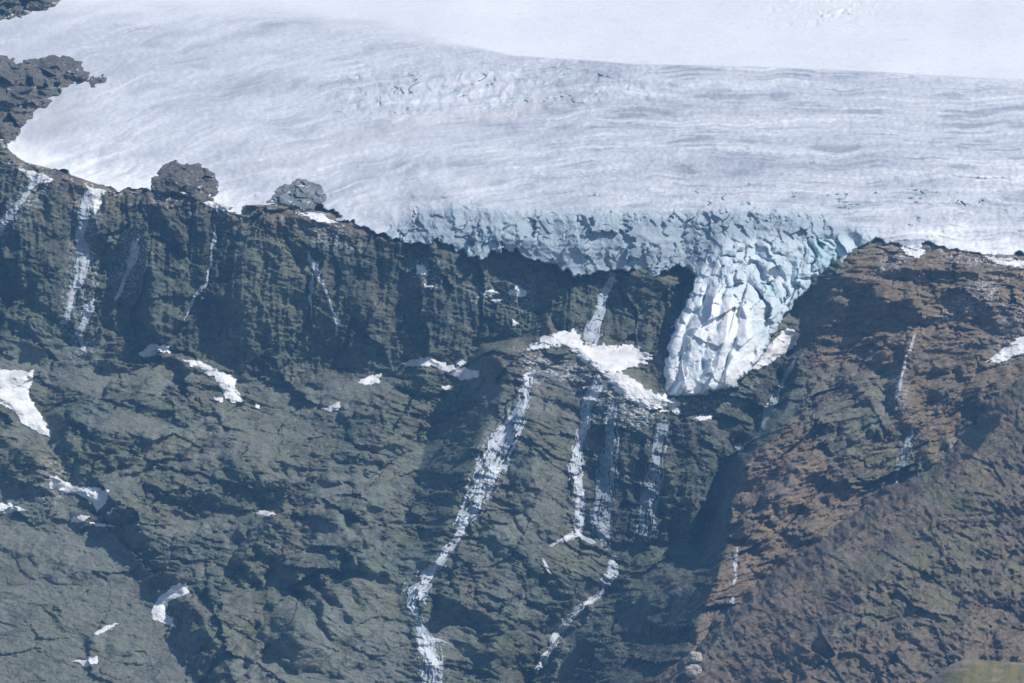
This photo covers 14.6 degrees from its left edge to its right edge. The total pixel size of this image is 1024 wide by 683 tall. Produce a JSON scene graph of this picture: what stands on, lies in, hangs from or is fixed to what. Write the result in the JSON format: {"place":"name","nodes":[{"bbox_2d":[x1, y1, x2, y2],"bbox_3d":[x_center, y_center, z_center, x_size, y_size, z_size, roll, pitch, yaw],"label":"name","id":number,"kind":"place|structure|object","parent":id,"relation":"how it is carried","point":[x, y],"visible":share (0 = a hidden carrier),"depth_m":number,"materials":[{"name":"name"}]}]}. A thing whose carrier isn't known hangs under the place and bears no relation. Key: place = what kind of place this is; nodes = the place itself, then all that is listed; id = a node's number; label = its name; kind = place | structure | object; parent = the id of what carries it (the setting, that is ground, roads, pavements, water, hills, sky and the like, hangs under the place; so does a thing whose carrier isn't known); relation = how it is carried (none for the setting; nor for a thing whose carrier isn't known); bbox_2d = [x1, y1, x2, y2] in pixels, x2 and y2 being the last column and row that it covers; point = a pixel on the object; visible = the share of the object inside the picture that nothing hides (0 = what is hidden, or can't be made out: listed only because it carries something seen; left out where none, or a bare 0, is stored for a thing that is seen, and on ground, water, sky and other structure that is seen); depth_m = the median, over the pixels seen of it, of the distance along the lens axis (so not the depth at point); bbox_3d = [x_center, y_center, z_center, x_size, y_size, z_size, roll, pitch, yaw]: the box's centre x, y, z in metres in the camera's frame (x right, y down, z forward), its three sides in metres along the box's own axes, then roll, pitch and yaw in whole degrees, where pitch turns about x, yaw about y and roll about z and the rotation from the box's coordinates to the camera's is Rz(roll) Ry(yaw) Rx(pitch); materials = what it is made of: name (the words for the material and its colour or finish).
{"place":"outdoors","nodes":[
{"label":"outdoors","id":0,"kind":"place"},
{"bbox_2d":[0,140,1022,682],"bbox_3d":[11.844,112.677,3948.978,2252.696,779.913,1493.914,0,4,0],"label":"mountainside","id":1,"kind":"structure","parent":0,"point":[360,492],"depth_m":3874.54,"materials":[{"name":"grey stone"}]},
{"bbox_2d":[0,502,25,513],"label":"snow patch","id":2,"kind":"object","parent":1,"relation":"on","point":[9,507],"visible":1,"depth_m":3830.16,"materials":[{"name":"white snow"}]},
{"bbox_2d":[0,170,42,235],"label":"waterfall","id":3,"kind":"structure","parent":1,"relation":"on","point":[14,210],"depth_m":3995.18,"materials":[{"name":"liquid"}]},
{"bbox_2d":[0,369,49,436],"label":"snow patch","id":4,"kind":"object","parent":1,"relation":"on","point":[15,385],"visible":1,"depth_m":3932.12,"materials":[{"name":"white snow"}]},
{"bbox_2d":[17,167,52,185],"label":"snow patch","id":5,"kind":"object","parent":1,"relation":"on","point":[34,176],"visible":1,"depth_m":4035.87,"materials":[{"name":"white snow"}]},
{"bbox_2d":[59,189,89,323],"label":"waterfall","id":6,"kind":"structure","parent":1,"relation":"on","point":[82,259],"depth_m":4017.37,"materials":[{"name":"liquid"}]},
{"bbox_2d":[49,475,109,511],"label":"snow patch","id":7,"kind":"object","parent":1,"relation":"on","point":[98,497],"visible":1,"depth_m":3836.79,"materials":[{"name":"white snow"}]},
{"bbox_2d":[71,515,92,522],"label":"snow patch","id":8,"kind":"object","parent":1,"relation":"on","point":[80,518],"visible":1,"depth_m":3809.46,"materials":[{"name":"white snow"}]},
{"bbox_2d":[71,656,97,666],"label":"snow patch","id":9,"kind":"object","parent":1,"relation":"on","point":[87,661],"visible":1,"depth_m":3651.88,"materials":[{"name":"white snow"}]},
{"bbox_2d":[75,298,94,355],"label":"waterfall","id":10,"kind":"structure","parent":1,"relation":"on","point":[87,311],"depth_m":3990.68,"materials":[{"name":"liquid"}]},
{"bbox_2d":[86,185,104,213],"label":"snow patch","id":11,"kind":"object","parent":1,"relation":"on","point":[95,197],"visible":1,"depth_m":4023.86,"materials":[{"name":"white snow"}]},
{"bbox_2d":[89,522,114,526],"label":"snow patch","id":12,"kind":"object","parent":1,"relation":"on","point":[99,524],"visible":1,"depth_m":3806.37,"materials":[{"name":"white snow"}]},
{"bbox_2d":[93,623,117,634],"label":"snow patch","id":13,"kind":"object","parent":1,"relation":"on","point":[104,629],"visible":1,"depth_m":3689.56,"materials":[{"name":"white snow"}]},
{"bbox_2d":[114,237,140,300],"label":"waterfall","id":14,"kind":"structure","parent":1,"relation":"on","point":[133,258],"depth_m":4008.04,"materials":[{"name":"liquid"}]},
{"bbox_2d":[138,344,170,356],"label":"snow patch","id":15,"kind":"object","parent":1,"relation":"on","point":[150,350],"visible":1,"depth_m":4002.15,"materials":[{"name":"white snow"}]},
{"bbox_2d":[151,582,189,628],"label":"snow patch","id":16,"kind":"object","parent":1,"relation":"on","point":[158,611],"visible":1,"depth_m":3712.25,"materials":[{"name":"white snow"}]},
{"bbox_2d":[184,224,216,319],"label":"waterfall","id":17,"kind":"structure","parent":1,"relation":"on","point":[201,288],"depth_m":4001.32,"materials":[{"name":"liquid"}]},
{"bbox_2d":[182,359,242,402],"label":"snow patch","id":18,"kind":"object","parent":1,"relation":"on","point":[223,379],"visible":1,"depth_m":3971.85,"materials":[{"name":"white snow"}]},
{"bbox_2d":[214,397,222,402],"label":"snow patch","id":19,"kind":"object","parent":1,"relation":"on","point":[220,399],"visible":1,"depth_m":3949.14,"materials":[{"name":"white snow"}]},
{"bbox_2d":[256,510,275,516],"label":"snow patch","id":20,"kind":"object","parent":1,"relation":"on","point":[264,513],"visible":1,"depth_m":3803.33,"materials":[{"name":"white snow"}]},
{"bbox_2d":[299,212,337,222],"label":"snow patch","id":21,"kind":"object","parent":1,"relation":"on","point":[319,217],"visible":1,"depth_m":4020.60,"materials":[{"name":"white snow"}]},
{"bbox_2d":[306,251,338,331],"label":"waterfall","id":22,"kind":"structure","parent":1,"relation":"on","point":[314,266],"depth_m":4000.70,"materials":[{"name":"liquid"}]},
{"bbox_2d":[321,402,340,411],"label":"snow patch","id":23,"kind":"object","parent":1,"relation":"on","point":[336,406],"visible":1,"depth_m":3950.71,"materials":[{"name":"white snow"}]},
{"bbox_2d":[358,373,381,384],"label":"snow patch","id":24,"kind":"object","parent":1,"relation":"on","point":[371,379],"visible":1,"depth_m":3980.42,"materials":[{"name":"white snow"}]},
{"bbox_2d":[416,262,427,275],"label":"snow patch","id":25,"kind":"object","parent":1,"relation":"on","point":[422,270],"visible":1,"depth_m":4007.14,"materials":[{"name":"white snow"}]},
{"bbox_2d":[423,283,433,288],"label":"snow patch","id":26,"kind":"object","parent":1,"relation":"on","point":[429,286],"visible":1,"depth_m":3998.57,"materials":[{"name":"white snow"}]},
{"bbox_2d":[400,357,479,380],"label":"snow patch","id":27,"kind":"object","parent":1,"relation":"on","point":[462,374],"visible":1,"depth_m":3982.52,"materials":[{"name":"white snow"}]},
{"bbox_2d":[441,385,453,390],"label":"snow patch","id":28,"kind":"object","parent":1,"relation":"on","point":[447,387],"visible":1,"depth_m":3961.65,"materials":[{"name":"white snow"}]},
{"bbox_2d":[456,360,465,366],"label":"snow patch","id":29,"kind":"object","parent":1,"relation":"on","point":[460,363],"visible":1,"depth_m":3982.64,"materials":[{"name":"white snow"}]},
{"bbox_2d":[402,369,536,682],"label":"waterfall","id":30,"kind":"structure","parent":1,"relation":"on","point":[503,433],"depth_m":3801.57,"materials":[{"name":"white liquid"}]},
{"bbox_2d":[478,289,497,296],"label":"snow patch","id":31,"kind":"object","parent":1,"relation":"on","point":[490,293],"visible":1,"depth_m":4005.69,"materials":[{"name":"white snow"}]},
{"bbox_2d":[491,299,502,302],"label":"snow patch","id":32,"kind":"object","parent":1,"relation":"on","point":[495,300],"visible":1,"depth_m":4006.11,"materials":[{"name":"white snow"}]},
{"bbox_2d":[0,0,1023,397],"bbox_3d":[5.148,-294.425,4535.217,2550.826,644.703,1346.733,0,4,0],"label":"glacier","id":33,"kind":"object","parent":1,"relation":"on","point":[754,166],"visible":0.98,"depth_m":4245.51,"materials":[{"name":"white ice"}]},
{"bbox_2d":[0,0,58,19],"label":"rock outcrop","id":34,"kind":"object","parent":33,"relation":"on","point":[10,9],"visible":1,"depth_m":4629.35,"materials":[{"name":"grey stone"}]},
{"bbox_2d":[0,55,89,145],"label":"rock outcrop","id":35,"kind":"object","parent":33,"relation":"on","point":[28,87],"visible":0.99,"depth_m":4296.62,"materials":[{"name":"grey stone"}]},
{"bbox_2d":[86,74,106,87],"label":"rock outcrop","id":36,"kind":"object","parent":33,"relation":"on","point":[93,80],"visible":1,"depth_m":4343.98,"materials":[{"name":"grey stone"}]},
{"bbox_2d":[151,160,218,201],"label":"rock outcrop","id":37,"kind":"object","parent":33,"relation":"on","point":[195,181],"visible":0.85,"depth_m":4063.98,"materials":[{"name":"grey stone"}]},
{"bbox_2d":[202,201,242,214],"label":"snow patch","id":38,"kind":"object","parent":33,"relation":"on","point":[237,209],"visible":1,"depth_m":4018.07,"materials":[{"name":"white snow"}]},
{"bbox_2d":[266,178,326,211],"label":"rock outcrop","id":39,"kind":"object","parent":33,"relation":"on","point":[305,194],"visible":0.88,"depth_m":4058.44,"materials":[{"name":"grey stone"}]},
{"bbox_2d":[748,328,800,371],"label":"snow patch","id":40,"kind":"object","parent":33,"relation":"on","point":[778,347],"visible":0.96,"depth_m":3979.95,"materials":[{"name":"white snow"}]},
{"bbox_2d":[511,319,518,325],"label":"snow patch","id":41,"kind":"object","parent":1,"relation":"on","point":[514,323],"visible":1,"depth_m":3996.48,"materials":[{"name":"white snow"}]},
{"bbox_2d":[508,285,526,296],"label":"snow patch","id":42,"kind":"object","parent":1,"relation":"on","point":[517,290],"visible":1,"depth_m":4010.66,"materials":[{"name":"white snow"}]},
{"bbox_2d":[541,372,602,574],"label":"waterfall","id":43,"kind":"structure","parent":1,"relation":"on","point":[593,392],"depth_m":3877.93,"materials":[{"name":"white liquid"}]},
{"bbox_2d":[533,555,618,675],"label":"stream","id":44,"kind":"structure","parent":1,"relation":"on","point":[611,571],"depth_m":3820.46,"materials":[{"name":"white liquid"}]},
{"bbox_2d":[580,271,616,346],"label":"waterfall","id":45,"kind":"structure","parent":1,"relation":"on","point":[591,332],"depth_m":3985.63,"materials":[{"name":"liquid"}]},
{"bbox_2d":[521,328,680,411],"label":"snow patch","id":46,"kind":"object","parent":1,"relation":"on","point":[608,361],"visible":1,"depth_m":3931.75,"materials":[{"name":"white snow"}]},
{"bbox_2d":[589,399,620,549],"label":"waterfall","id":47,"kind":"structure","parent":1,"relation":"on","point":[602,481],"depth_m":3875.19,"materials":[{"name":"liquid"}]},
{"bbox_2d":[636,415,669,543],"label":"waterfall","id":48,"kind":"structure","parent":1,"relation":"on","point":[660,435],"depth_m":3871.00,"materials":[{"name":"liquid"}]},
{"bbox_2d":[668,406,681,414],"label":"snow patch","id":49,"kind":"object","parent":1,"relation":"on","point":[675,410],"visible":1,"depth_m":3902.56,"materials":[{"name":"white snow"}]},
{"bbox_2d":[693,414,712,421],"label":"snow patch","id":50,"kind":"object","parent":1,"relation":"on","point":[701,417],"visible":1,"depth_m":3904.15,"materials":[{"name":"white snow"}]},
{"bbox_2d":[734,442,743,451],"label":"snow patch","id":51,"kind":"object","parent":1,"relation":"on","point":[738,447],"visible":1,"depth_m":3928.26,"materials":[{"name":"white snow"}]},
{"bbox_2d":[760,357,795,429],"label":"waterfall","id":52,"kind":"structure","parent":1,"relation":"on","point":[769,411],"depth_m":3952.65,"materials":[{"name":"liquid"}]},
{"bbox_2d":[649,378,1023,682],"bbox_3d":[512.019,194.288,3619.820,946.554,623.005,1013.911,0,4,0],"label":"foreground ridge","id":53,"kind":"structure","parent":0,"point":[914,578],"depth_m":3578.09,"materials":[{"name":"stone"}]},
{"bbox_2d":[685,664,701,677],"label":"boulder","id":54,"kind":"object","parent":53,"relation":"on","point":[693,670],"visible":1,"depth_m":3534.11,"materials":[{"name":"grey stone"}]},
{"bbox_2d":[688,651,702,662],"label":"boulder","id":55,"kind":"object","parent":53,"relation":"on","point":[694,657],"visible":1,"depth_m":3552.22,"materials":[{"name":"grey stone"}]},
{"bbox_2d":[724,547,737,624],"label":"waterfall","id":56,"kind":"structure","parent":53,"relation":"on","point":[735,563],"depth_m":3701.36,"materials":[{"name":"liquid"}]},
{"bbox_2d":[684,242,1023,657],"bbox_3d":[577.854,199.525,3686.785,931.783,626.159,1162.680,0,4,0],"label":"buttress slope","id":57,"kind":"structure","parent":0,"point":[822,463],"depth_m":3909.52,"materials":[{"name":"brown stone"}]},
{"bbox_2d":[895,430,913,482],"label":"waterfall","id":58,"kind":"structure","parent":57,"relation":"on","point":[906,444],"depth_m":3855.43,"materials":[{"name":"liquid"}]},
{"bbox_2d":[894,334,914,399],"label":"waterfall","id":59,"kind":"structure","parent":57,"relation":"on","point":[898,386],"depth_m":3922.73,"materials":[{"name":"liquid"}]},
{"bbox_2d":[899,245,925,258],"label":"snow patch","id":60,"kind":"object","parent":57,"relation":"on","point":[913,253],"visible":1,"depth_m":4020.61,"materials":[{"name":"white snow"}]},
{"bbox_2d":[984,256,1023,267],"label":"snow patch","id":61,"kind":"object","parent":57,"relation":"on","point":[1010,261],"visible":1,"depth_m":4020.81,"materials":[{"name":"white snow"}]},
{"bbox_2d":[985,336,1023,363],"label":"snow patch","id":62,"kind":"object","parent":57,"relation":"on","point":[1012,349],"visible":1,"depth_m":3947.35,"materials":[{"name":"white snow"}]},
{"bbox_2d":[926,659,1023,682],"bbox_3d":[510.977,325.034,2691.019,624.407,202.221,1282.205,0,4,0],"label":"grassy hill","id":63,"kind":"structure","parent":0,"point":[976,671],"depth_m":2734.01,"materials":[{"name":"green plant"}]}
]}

